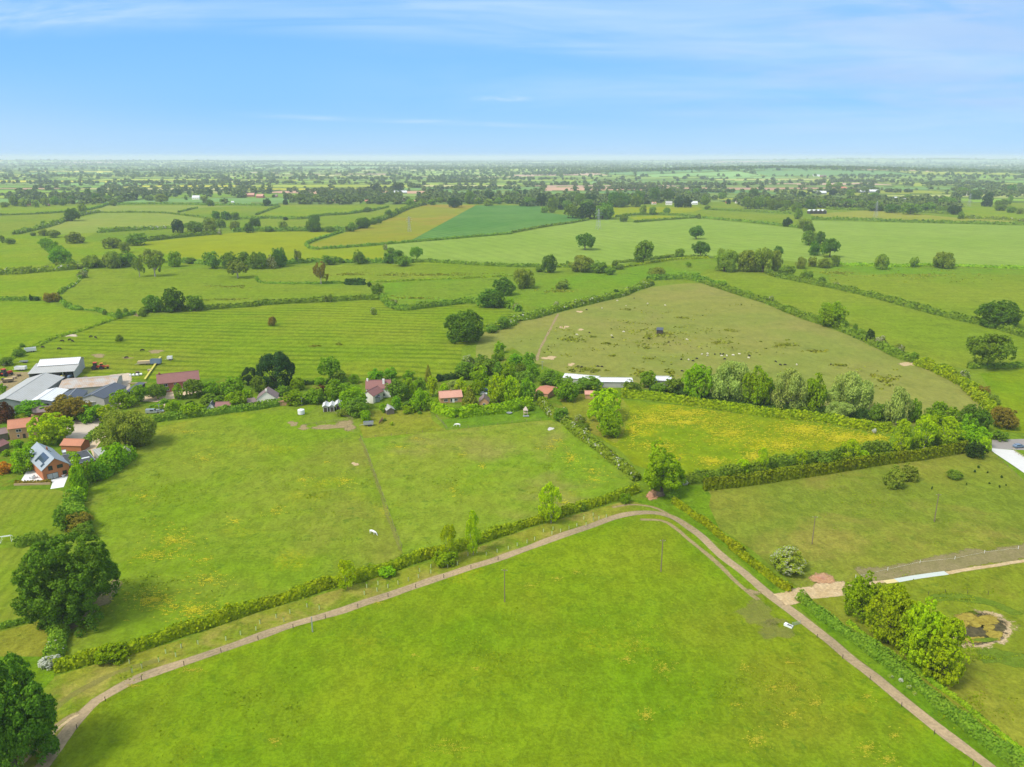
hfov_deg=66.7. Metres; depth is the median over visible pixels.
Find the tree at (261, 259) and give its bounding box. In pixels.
[255,252,267,268]
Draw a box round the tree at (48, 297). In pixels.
[43,292,59,301]
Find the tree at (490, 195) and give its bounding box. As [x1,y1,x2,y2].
[483,190,493,198]
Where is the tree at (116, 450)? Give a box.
[98,442,128,466]
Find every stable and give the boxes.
[322,401,328,411]
[329,400,334,411]
[335,399,341,409]
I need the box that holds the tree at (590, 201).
[580,199,593,205]
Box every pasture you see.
[0,185,1023,234]
[0,206,94,213]
[0,213,63,234]
[0,233,612,269]
[0,270,79,301]
[0,300,514,379]
[0,301,113,359]
[36,213,203,234]
[61,265,527,315]
[93,206,232,212]
[137,231,383,259]
[258,206,361,216]
[260,205,403,228]
[382,270,642,307]
[476,283,986,425]
[613,207,701,216]
[616,259,1023,329]
[630,215,681,219]
[684,210,802,224]
[699,268,1023,368]
[811,210,1019,221]
[828,274,1023,327]
[963,206,1023,218]
[980,369,1023,432]
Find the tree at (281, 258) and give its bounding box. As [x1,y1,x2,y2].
[271,247,287,266]
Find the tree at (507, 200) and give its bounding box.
[504,195,512,203]
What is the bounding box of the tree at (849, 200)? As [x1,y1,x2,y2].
[842,199,856,207]
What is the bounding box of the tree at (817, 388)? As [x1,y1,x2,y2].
[806,373,827,410]
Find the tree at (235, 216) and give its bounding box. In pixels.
[230,212,238,219]
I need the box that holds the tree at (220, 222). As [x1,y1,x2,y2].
[216,218,225,227]
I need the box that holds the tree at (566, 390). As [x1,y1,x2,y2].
[552,376,578,401]
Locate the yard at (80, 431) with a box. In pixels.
[66,420,98,438]
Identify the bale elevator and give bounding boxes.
[144,356,160,378]
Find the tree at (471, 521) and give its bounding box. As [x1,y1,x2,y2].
[465,510,480,554]
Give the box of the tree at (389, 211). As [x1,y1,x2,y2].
[384,209,392,217]
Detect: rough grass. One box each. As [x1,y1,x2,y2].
[0,621,47,655]
[0,656,54,697]
[559,393,629,442]
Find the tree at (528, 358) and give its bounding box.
[523,351,535,366]
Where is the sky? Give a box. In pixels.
[0,0,1023,159]
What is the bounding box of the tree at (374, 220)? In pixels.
[370,217,377,223]
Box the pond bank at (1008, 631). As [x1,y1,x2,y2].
[953,611,1016,648]
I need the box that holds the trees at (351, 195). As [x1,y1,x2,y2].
[0,174,1023,209]
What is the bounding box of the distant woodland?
[0,157,1023,177]
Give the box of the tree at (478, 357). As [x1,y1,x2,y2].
[475,354,484,365]
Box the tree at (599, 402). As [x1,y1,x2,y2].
[586,387,621,418]
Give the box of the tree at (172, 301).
[160,287,186,312]
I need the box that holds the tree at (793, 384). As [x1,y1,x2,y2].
[770,367,808,410]
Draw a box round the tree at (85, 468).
[70,456,91,485]
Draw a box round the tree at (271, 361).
[255,351,295,387]
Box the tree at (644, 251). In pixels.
[633,241,654,262]
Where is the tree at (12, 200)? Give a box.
[8,196,19,205]
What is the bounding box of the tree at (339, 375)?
[331,370,346,382]
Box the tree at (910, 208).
[900,203,922,213]
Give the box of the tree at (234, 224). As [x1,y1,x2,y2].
[229,220,239,228]
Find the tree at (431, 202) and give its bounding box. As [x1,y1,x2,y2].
[427,199,435,204]
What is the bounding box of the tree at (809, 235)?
[801,230,817,244]
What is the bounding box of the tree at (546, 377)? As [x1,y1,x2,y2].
[536,369,562,385]
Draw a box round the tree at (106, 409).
[96,404,114,421]
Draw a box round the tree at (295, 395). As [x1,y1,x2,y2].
[282,389,306,405]
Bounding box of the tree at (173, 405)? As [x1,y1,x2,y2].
[164,400,181,412]
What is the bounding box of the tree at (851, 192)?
[846,189,854,195]
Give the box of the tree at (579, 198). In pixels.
[574,193,585,204]
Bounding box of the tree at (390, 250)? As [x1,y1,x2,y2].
[387,247,394,252]
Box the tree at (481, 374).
[469,364,488,385]
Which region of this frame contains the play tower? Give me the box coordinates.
[523,406,528,416]
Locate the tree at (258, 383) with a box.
[249,375,266,391]
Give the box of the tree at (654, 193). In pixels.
[649,187,660,199]
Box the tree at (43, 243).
[41,239,53,249]
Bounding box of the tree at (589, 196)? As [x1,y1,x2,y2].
[586,194,597,201]
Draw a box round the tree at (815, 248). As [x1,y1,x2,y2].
[808,241,819,255]
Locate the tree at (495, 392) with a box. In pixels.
[487,372,506,401]
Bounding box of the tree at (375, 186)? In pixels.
[369,184,380,189]
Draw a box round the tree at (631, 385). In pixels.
[621,379,641,390]
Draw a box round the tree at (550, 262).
[541,254,557,272]
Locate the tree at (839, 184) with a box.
[833,182,842,187]
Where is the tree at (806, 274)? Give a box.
[799,270,813,277]
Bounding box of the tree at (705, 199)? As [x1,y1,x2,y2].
[701,194,709,204]
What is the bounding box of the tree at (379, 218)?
[376,216,381,222]
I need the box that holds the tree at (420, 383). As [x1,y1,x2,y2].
[413,378,425,389]
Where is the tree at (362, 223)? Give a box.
[355,217,370,227]
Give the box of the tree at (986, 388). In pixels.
[977,385,990,392]
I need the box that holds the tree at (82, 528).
[72,521,93,536]
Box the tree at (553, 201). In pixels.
[547,195,560,208]
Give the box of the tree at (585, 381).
[574,376,603,389]
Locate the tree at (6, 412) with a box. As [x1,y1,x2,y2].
[0,401,14,423]
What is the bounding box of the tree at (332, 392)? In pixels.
[324,379,351,401]
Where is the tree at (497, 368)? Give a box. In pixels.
[492,361,501,375]
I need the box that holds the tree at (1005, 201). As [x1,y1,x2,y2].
[1000,199,1011,204]
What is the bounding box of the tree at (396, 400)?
[391,395,401,409]
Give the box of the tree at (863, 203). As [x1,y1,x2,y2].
[857,200,866,207]
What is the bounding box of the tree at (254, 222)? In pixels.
[248,217,260,226]
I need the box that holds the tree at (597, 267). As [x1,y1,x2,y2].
[589,260,607,272]
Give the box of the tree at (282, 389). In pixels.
[275,385,289,396]
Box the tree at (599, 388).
[580,378,601,391]
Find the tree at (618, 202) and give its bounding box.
[611,198,626,206]
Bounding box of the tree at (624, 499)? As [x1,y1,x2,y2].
[619,493,631,503]
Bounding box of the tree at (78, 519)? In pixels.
[62,511,93,531]
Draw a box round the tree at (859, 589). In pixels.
[842,570,882,623]
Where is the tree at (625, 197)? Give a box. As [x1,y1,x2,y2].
[617,193,630,206]
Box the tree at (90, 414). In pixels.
[76,404,101,423]
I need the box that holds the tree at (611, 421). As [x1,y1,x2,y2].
[596,408,623,437]
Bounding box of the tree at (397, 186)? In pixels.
[390,182,405,189]
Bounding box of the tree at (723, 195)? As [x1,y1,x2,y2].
[718,192,726,198]
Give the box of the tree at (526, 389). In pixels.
[518,377,535,399]
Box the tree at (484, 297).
[476,289,496,307]
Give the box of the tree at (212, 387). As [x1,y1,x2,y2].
[201,381,220,396]
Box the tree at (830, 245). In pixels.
[820,238,841,256]
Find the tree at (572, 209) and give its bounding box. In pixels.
[563,204,581,217]
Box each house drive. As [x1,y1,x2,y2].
[83,437,102,450]
[85,447,95,458]
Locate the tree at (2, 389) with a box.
[0,383,6,393]
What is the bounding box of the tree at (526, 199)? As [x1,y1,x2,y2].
[523,197,535,205]
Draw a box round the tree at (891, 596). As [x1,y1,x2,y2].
[864,583,912,646]
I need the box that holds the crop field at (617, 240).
[387,218,823,264]
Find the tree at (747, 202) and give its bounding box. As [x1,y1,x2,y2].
[741,196,754,208]
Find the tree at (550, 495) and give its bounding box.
[537,482,561,522]
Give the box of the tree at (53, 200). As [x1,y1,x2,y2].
[49,196,59,204]
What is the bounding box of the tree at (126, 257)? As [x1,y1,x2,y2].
[119,250,137,266]
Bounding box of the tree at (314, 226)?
[305,219,320,231]
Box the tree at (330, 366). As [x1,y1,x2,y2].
[317,356,340,378]
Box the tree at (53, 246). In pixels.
[48,244,62,253]
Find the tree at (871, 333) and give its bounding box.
[866,328,874,339]
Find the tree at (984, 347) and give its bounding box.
[965,333,1017,364]
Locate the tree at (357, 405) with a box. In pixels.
[344,395,369,417]
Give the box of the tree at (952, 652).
[918,617,973,686]
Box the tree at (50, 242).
[45,240,58,251]
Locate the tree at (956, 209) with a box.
[947,205,961,214]
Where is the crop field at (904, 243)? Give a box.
[812,221,1023,265]
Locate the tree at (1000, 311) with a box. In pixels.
[974,299,1023,327]
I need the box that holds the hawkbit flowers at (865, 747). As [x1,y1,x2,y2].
[128,568,920,766]
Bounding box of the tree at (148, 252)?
[139,248,163,262]
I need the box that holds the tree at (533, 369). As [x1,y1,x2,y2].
[527,363,540,377]
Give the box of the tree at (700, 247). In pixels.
[691,241,710,254]
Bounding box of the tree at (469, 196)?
[464,190,474,203]
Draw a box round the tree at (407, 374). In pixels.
[402,370,415,379]
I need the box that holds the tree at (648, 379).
[640,370,656,386]
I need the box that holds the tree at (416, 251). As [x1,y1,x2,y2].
[409,246,422,257]
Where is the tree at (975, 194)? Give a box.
[968,189,982,199]
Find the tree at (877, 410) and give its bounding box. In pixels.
[868,402,884,420]
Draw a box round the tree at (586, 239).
[575,232,595,249]
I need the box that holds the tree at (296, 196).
[292,194,306,201]
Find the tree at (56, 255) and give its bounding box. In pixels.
[47,247,71,262]
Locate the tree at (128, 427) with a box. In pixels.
[91,409,157,451]
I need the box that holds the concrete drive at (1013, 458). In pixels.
[992,448,1023,471]
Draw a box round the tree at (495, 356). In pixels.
[491,352,497,359]
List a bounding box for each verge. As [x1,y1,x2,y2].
[16,501,660,766]
[633,485,779,593]
[796,603,1012,766]
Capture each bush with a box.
[0,357,13,365]
[0,461,12,474]
[1,449,9,455]
[10,439,23,447]
[11,347,24,356]
[37,229,49,235]
[37,654,60,670]
[45,230,60,237]
[63,231,85,243]
[76,269,87,277]
[93,641,128,664]
[101,237,121,248]
[115,334,123,341]
[140,309,145,316]
[152,403,164,409]
[180,402,204,415]
[199,393,224,407]
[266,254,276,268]
[336,408,347,416]
[362,207,370,211]
[370,307,376,314]
[378,566,395,578]
[379,403,386,412]
[402,401,411,406]
[402,405,414,413]
[431,548,457,567]
[462,354,475,363]
[486,325,497,332]
[498,316,509,328]
[535,266,542,271]
[535,390,543,397]
[541,206,548,212]
[549,207,555,212]
[555,279,569,288]
[574,414,586,423]
[578,420,589,429]
[581,502,585,511]
[603,267,615,274]
[616,264,624,269]
[646,267,665,275]
[665,488,679,499]
[769,545,808,575]
[812,451,831,463]
[818,276,826,281]
[839,320,848,326]
[874,335,887,343]
[882,464,906,489]
[894,343,904,352]
[901,432,913,449]
[901,462,918,481]
[910,352,919,361]
[946,469,963,479]
[960,369,969,377]
[990,394,1000,403]
[990,430,1009,441]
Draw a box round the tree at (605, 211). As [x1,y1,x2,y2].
[594,203,614,219]
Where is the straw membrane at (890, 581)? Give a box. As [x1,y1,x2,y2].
[883,579,897,583]
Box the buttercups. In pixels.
[106,429,611,621]
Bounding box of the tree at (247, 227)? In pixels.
[242,223,253,232]
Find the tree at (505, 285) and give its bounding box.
[492,277,515,295]
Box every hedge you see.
[0,210,63,215]
[0,261,79,274]
[0,295,41,300]
[0,616,39,628]
[6,317,119,358]
[11,209,100,233]
[13,479,51,483]
[13,528,49,547]
[42,612,70,657]
[52,482,640,673]
[56,296,136,317]
[57,267,88,294]
[62,487,93,532]
[68,451,87,501]
[81,262,130,266]
[82,423,103,442]
[86,202,279,209]
[87,444,137,479]
[96,222,203,232]
[98,211,206,217]
[125,230,217,241]
[137,293,379,315]
[149,398,167,407]
[152,393,322,421]
[176,393,204,398]
[177,206,197,211]
[180,256,412,266]
[220,206,388,218]
[231,225,344,231]
[255,205,280,214]
[255,276,343,283]
[303,379,332,384]
[304,230,512,249]
[343,277,366,284]
[344,202,426,231]
[369,274,512,281]
[379,293,463,310]
[412,258,616,269]
[427,399,457,417]
[436,372,470,380]
[457,396,532,417]
[464,297,522,311]
[483,278,654,331]
[511,218,589,232]
[537,396,642,481]
[615,212,696,216]
[616,254,708,262]
[621,388,892,432]
[624,255,708,267]
[633,216,696,222]
[646,271,727,285]
[648,384,898,422]
[671,496,793,591]
[680,432,962,484]
[696,278,917,361]
[701,216,802,227]
[702,439,969,490]
[708,208,790,213]
[764,269,1023,337]
[794,589,1023,766]
[811,215,1023,224]
[825,206,953,214]
[839,261,1023,268]
[845,619,1023,753]
[912,357,1000,421]
[962,214,1023,221]
[966,361,1023,368]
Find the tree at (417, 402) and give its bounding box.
[409,388,428,411]
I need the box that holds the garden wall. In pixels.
[14,482,50,485]
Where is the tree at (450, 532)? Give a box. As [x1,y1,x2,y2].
[440,523,457,554]
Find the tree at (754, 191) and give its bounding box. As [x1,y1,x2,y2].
[749,188,758,194]
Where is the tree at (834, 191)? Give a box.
[829,188,837,195]
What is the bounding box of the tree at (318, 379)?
[314,377,326,384]
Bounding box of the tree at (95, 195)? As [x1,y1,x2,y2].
[91,193,100,202]
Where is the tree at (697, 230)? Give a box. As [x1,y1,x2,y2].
[688,225,704,238]
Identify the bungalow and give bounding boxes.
[438,389,462,402]
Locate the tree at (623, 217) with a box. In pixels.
[618,213,627,221]
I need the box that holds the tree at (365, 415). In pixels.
[360,410,370,420]
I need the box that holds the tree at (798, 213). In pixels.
[794,208,802,218]
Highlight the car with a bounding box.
[1012,443,1023,447]
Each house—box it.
[7,414,38,439]
[30,442,70,479]
[246,193,254,196]
[256,194,264,197]
[365,378,390,396]
[365,385,383,403]
[807,209,826,213]
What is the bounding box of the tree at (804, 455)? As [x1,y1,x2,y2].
[797,449,808,465]
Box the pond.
[964,612,1007,644]
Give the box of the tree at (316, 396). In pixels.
[304,387,324,403]
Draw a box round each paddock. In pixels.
[359,409,444,437]
[441,405,556,429]
[708,451,1023,587]
[812,564,1023,746]
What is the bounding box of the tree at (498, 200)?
[494,197,501,203]
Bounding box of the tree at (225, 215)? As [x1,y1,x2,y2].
[221,211,230,219]
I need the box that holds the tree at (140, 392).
[129,384,148,401]
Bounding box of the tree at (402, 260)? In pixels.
[393,255,410,265]
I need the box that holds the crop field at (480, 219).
[414,205,583,239]
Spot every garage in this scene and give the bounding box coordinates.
[59,438,90,450]
[92,447,104,457]
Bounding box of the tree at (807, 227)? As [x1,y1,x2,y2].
[802,224,814,231]
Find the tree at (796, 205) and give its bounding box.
[790,202,802,211]
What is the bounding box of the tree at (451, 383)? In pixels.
[447,380,456,389]
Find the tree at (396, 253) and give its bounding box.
[392,250,403,257]
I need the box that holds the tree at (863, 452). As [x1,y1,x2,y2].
[858,450,868,458]
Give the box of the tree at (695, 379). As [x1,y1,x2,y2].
[681,363,713,398]
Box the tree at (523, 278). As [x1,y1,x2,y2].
[513,268,534,288]
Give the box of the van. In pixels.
[145,408,157,413]
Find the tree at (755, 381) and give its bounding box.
[742,365,771,403]
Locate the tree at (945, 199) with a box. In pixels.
[938,196,957,201]
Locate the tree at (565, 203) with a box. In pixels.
[561,200,572,208]
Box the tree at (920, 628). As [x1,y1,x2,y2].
[898,596,949,668]
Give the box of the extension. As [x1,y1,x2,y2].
[61,450,95,469]
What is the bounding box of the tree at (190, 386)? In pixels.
[182,379,203,396]
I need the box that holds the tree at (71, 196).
[67,195,75,203]
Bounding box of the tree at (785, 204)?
[779,200,791,209]
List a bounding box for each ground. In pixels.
[0,160,1023,722]
[0,347,851,491]
[69,581,122,628]
[89,591,111,605]
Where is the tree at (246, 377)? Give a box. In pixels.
[241,367,255,385]
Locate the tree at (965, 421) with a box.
[956,413,979,431]
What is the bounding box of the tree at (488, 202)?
[484,199,494,205]
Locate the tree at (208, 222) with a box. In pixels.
[202,217,217,230]
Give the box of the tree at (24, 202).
[18,198,29,206]
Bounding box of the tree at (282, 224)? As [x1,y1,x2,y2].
[278,220,287,227]
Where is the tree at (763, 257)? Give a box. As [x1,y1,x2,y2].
[754,247,773,271]
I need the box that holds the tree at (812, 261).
[808,256,816,266]
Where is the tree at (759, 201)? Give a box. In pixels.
[754,195,764,208]
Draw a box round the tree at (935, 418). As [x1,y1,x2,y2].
[926,413,938,436]
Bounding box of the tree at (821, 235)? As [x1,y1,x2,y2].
[816,231,825,243]
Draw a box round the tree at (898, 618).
[885,597,921,653]
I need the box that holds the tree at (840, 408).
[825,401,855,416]
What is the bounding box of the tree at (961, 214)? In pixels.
[957,211,964,218]
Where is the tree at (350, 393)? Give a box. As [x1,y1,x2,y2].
[338,387,366,408]
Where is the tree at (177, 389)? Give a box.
[172,383,183,399]
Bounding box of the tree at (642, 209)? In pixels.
[639,204,646,212]
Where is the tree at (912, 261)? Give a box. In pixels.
[909,256,919,264]
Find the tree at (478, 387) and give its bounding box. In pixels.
[470,379,484,394]
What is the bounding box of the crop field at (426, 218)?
[310,204,474,246]
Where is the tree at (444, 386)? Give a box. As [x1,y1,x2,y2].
[440,383,447,390]
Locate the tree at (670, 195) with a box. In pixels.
[661,188,674,199]
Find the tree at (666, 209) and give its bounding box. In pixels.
[663,207,670,212]
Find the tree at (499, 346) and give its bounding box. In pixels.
[493,341,506,352]
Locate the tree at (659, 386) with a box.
[651,382,666,392]
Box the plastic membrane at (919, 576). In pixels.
[895,571,948,581]
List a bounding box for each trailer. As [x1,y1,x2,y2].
[3,378,13,382]
[13,365,26,370]
[24,347,36,351]
[137,360,150,364]
[150,358,161,364]
[362,421,372,426]
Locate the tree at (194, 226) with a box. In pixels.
[184,221,204,231]
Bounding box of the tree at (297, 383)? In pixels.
[289,376,304,390]
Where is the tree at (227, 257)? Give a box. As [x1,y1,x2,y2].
[219,251,235,268]
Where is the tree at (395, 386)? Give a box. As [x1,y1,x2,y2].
[384,378,408,397]
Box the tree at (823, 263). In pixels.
[816,258,833,267]
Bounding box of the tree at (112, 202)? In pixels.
[109,200,116,205]
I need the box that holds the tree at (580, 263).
[568,255,593,271]
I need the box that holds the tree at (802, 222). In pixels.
[796,218,811,228]
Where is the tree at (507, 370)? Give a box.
[500,360,515,376]
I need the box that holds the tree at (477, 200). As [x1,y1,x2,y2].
[474,197,482,203]
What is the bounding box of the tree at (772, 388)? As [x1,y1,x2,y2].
[757,372,776,404]
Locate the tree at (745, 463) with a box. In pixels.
[736,459,750,471]
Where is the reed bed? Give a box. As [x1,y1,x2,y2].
[973,637,997,641]
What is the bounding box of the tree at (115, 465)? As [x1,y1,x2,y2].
[104,458,118,471]
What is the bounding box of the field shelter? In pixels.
[656,327,663,333]
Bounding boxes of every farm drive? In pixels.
[0,372,28,390]
[64,373,131,428]
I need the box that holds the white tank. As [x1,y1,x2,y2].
[298,409,304,414]
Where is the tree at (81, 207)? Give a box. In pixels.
[77,203,86,211]
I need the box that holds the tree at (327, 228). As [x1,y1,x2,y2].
[325,226,334,231]
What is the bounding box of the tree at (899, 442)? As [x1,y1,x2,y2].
[890,418,918,450]
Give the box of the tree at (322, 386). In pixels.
[316,385,325,394]
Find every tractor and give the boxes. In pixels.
[0,368,13,376]
[66,372,73,378]
[91,362,104,369]
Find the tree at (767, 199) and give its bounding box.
[763,196,771,208]
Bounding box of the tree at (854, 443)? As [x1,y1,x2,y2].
[841,439,860,457]
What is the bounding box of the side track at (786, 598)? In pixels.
[773,587,844,605]
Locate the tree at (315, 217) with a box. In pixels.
[308,214,319,222]
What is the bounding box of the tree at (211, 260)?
[201,251,219,267]
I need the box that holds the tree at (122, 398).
[108,389,136,408]
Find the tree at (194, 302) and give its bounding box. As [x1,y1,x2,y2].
[185,295,203,311]
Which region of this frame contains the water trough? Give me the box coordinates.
[784,622,792,628]
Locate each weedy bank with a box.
[930,593,1022,614]
[976,648,1023,667]
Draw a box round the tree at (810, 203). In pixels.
[804,199,817,208]
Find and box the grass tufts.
[99,443,1023,766]
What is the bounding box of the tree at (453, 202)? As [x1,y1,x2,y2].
[446,197,461,207]
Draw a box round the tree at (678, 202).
[674,196,682,206]
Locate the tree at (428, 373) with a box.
[424,365,430,381]
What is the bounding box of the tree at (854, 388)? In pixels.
[825,370,874,409]
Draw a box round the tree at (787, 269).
[777,265,795,274]
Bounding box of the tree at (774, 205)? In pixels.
[768,199,779,209]
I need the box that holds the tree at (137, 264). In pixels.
[131,255,144,276]
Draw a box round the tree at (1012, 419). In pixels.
[990,405,1019,428]
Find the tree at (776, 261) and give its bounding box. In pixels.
[771,250,783,270]
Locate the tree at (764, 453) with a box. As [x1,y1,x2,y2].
[756,448,768,470]
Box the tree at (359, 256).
[352,249,364,263]
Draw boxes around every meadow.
[50,514,981,766]
[58,402,402,657]
[360,420,634,552]
[596,400,890,477]
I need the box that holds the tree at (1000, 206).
[994,203,1006,210]
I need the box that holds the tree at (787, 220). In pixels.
[782,217,792,226]
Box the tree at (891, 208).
[884,204,900,212]
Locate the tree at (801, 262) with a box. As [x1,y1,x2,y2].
[795,256,806,267]
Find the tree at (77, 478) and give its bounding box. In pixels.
[68,463,88,491]
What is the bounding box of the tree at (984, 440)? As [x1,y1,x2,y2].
[977,436,991,452]
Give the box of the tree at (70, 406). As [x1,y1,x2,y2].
[44,394,91,420]
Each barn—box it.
[0,373,63,412]
[28,361,81,378]
[32,387,68,405]
[37,357,84,374]
[59,388,87,402]
[81,382,126,405]
[192,195,199,198]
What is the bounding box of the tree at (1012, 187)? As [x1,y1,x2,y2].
[1007,185,1017,190]
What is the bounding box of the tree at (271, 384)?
[266,379,276,388]
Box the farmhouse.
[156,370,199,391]
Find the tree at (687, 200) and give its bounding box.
[682,196,692,207]
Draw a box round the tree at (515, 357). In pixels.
[507,353,522,364]
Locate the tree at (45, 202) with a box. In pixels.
[40,197,48,205]
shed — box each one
[0,427,8,439]
[0,439,9,451]
[31,405,49,416]
[58,374,122,393]
[127,382,145,393]
[246,397,256,402]
[277,397,290,405]
[385,404,394,414]
[534,385,557,397]
[563,373,599,382]
[585,390,594,398]
[597,377,632,387]
[656,376,671,385]
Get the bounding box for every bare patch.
[92,354,103,357]
[148,350,164,353]
[288,421,297,425]
[298,425,307,429]
[312,424,348,428]
[336,420,355,430]
[541,356,555,359]
[900,362,912,365]
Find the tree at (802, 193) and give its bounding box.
[798,190,805,196]
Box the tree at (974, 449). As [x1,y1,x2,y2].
[964,441,988,458]
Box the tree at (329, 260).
[321,255,337,264]
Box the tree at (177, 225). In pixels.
[170,219,183,232]
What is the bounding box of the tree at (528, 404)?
[520,400,533,411]
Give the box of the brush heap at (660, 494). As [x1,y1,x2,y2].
[656,491,664,496]
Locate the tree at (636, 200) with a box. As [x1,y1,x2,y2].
[630,194,643,206]
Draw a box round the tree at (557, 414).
[553,407,568,420]
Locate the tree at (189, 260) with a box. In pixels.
[185,257,196,263]
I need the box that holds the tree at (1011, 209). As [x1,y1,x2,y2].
[1006,206,1017,212]
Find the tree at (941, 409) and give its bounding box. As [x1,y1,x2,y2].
[923,401,959,429]
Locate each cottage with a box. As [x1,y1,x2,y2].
[206,400,214,408]
[215,401,231,406]
[256,386,278,401]
[479,393,489,404]
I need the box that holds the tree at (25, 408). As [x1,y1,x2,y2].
[14,399,46,416]
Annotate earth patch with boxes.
[645,489,657,499]
[809,572,834,583]
[811,581,844,589]
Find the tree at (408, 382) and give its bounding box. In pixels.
[403,377,416,398]
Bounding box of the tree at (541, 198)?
[536,193,547,205]
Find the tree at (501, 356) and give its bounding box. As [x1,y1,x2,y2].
[498,352,504,360]
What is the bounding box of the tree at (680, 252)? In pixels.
[675,248,684,256]
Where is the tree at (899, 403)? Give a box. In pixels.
[884,385,912,423]
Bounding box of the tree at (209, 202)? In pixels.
[206,199,214,205]
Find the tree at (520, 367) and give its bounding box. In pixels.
[515,363,526,371]
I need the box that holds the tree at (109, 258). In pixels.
[101,250,121,267]
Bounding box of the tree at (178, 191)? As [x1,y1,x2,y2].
[175,189,181,194]
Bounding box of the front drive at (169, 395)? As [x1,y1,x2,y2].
[143,391,195,413]
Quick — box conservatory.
[375,395,380,401]
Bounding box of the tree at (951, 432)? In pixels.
[937,416,965,444]
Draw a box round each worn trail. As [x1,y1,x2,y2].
[848,559,1023,586]
[855,543,1023,580]
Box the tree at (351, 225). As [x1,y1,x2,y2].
[347,222,355,231]
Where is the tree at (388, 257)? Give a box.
[383,253,392,263]
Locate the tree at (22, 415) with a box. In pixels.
[15,413,27,418]
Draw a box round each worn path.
[11,711,78,765]
[21,714,79,763]
[536,313,558,360]
[613,504,694,529]
[640,519,759,599]
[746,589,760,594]
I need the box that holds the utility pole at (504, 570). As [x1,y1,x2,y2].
[503,569,506,601]
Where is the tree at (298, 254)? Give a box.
[294,249,301,259]
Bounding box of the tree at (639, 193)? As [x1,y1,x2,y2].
[633,190,644,203]
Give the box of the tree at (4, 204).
[0,202,9,206]
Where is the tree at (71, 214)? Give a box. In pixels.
[64,208,79,220]
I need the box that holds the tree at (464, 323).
[443,309,483,342]
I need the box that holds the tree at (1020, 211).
[1016,208,1023,213]
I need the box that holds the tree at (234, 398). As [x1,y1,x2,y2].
[225,390,246,405]
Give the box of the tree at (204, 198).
[200,196,207,200]
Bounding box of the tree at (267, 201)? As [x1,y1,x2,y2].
[263,198,270,205]
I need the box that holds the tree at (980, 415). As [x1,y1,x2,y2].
[955,404,994,431]
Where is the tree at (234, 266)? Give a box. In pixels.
[226,259,248,277]
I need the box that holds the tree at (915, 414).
[907,398,921,421]
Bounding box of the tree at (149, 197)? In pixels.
[144,195,153,200]
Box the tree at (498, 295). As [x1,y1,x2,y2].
[488,290,504,307]
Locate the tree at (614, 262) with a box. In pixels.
[611,260,617,266]
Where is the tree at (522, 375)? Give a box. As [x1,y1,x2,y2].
[515,370,533,381]
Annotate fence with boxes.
[76,558,492,727]
[305,412,352,424]
[360,418,538,437]
[360,435,401,544]
[817,634,973,765]
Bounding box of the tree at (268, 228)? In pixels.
[262,226,272,231]
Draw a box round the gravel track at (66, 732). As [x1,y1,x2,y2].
[34,511,995,766]
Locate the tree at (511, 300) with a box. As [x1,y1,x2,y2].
[504,297,513,303]
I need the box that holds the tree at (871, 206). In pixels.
[867,201,883,210]
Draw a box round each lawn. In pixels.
[0,489,70,541]
[0,546,40,629]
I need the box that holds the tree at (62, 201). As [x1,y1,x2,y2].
[58,198,66,205]
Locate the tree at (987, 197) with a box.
[980,192,993,206]
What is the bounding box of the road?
[992,439,1023,449]
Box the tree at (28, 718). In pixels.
[0,651,59,766]
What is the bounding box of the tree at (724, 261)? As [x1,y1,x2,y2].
[713,248,739,271]
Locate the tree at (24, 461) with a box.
[10,447,34,473]
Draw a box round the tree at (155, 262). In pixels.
[143,254,164,275]
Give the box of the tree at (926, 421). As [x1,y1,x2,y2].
[913,414,937,447]
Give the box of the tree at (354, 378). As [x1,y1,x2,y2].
[348,374,359,383]
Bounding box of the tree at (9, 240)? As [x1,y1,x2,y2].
[4,238,15,243]
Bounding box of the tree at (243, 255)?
[234,251,248,267]
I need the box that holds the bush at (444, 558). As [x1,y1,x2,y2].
[431,548,457,567]
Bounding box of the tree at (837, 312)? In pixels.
[818,301,849,327]
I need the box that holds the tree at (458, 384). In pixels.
[454,377,466,395]
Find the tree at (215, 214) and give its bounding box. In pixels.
[211,211,220,219]
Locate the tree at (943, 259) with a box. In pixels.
[933,251,955,268]
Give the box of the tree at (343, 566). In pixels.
[335,559,355,589]
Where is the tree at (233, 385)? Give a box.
[220,376,243,394]
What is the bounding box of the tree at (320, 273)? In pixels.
[312,261,327,283]
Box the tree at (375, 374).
[367,368,386,379]
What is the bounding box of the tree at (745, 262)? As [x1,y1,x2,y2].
[737,249,758,271]
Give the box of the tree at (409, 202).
[405,198,415,205]
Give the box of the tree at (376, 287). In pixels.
[370,283,383,293]
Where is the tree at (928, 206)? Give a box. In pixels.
[921,202,936,209]
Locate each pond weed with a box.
[955,612,977,626]
[963,636,983,642]
[969,615,998,624]
[971,624,981,627]
[983,624,994,631]
[985,630,1002,640]
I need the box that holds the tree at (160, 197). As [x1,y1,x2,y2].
[153,194,168,201]
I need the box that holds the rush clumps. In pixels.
[202,266,1007,389]
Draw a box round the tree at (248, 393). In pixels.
[242,388,252,403]
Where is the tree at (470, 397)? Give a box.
[461,385,478,406]
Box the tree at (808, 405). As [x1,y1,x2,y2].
[792,394,819,410]
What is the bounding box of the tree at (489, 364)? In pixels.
[475,355,496,375]
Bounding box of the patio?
[22,468,67,488]
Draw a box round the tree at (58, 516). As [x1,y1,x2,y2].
[51,505,75,530]
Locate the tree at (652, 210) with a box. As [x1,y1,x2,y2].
[649,206,655,214]
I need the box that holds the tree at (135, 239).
[125,233,146,245]
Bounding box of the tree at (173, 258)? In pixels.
[167,251,180,266]
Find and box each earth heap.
[647,491,655,497]
[814,575,826,579]
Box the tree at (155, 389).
[147,384,166,398]
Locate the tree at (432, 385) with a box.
[426,375,437,395]

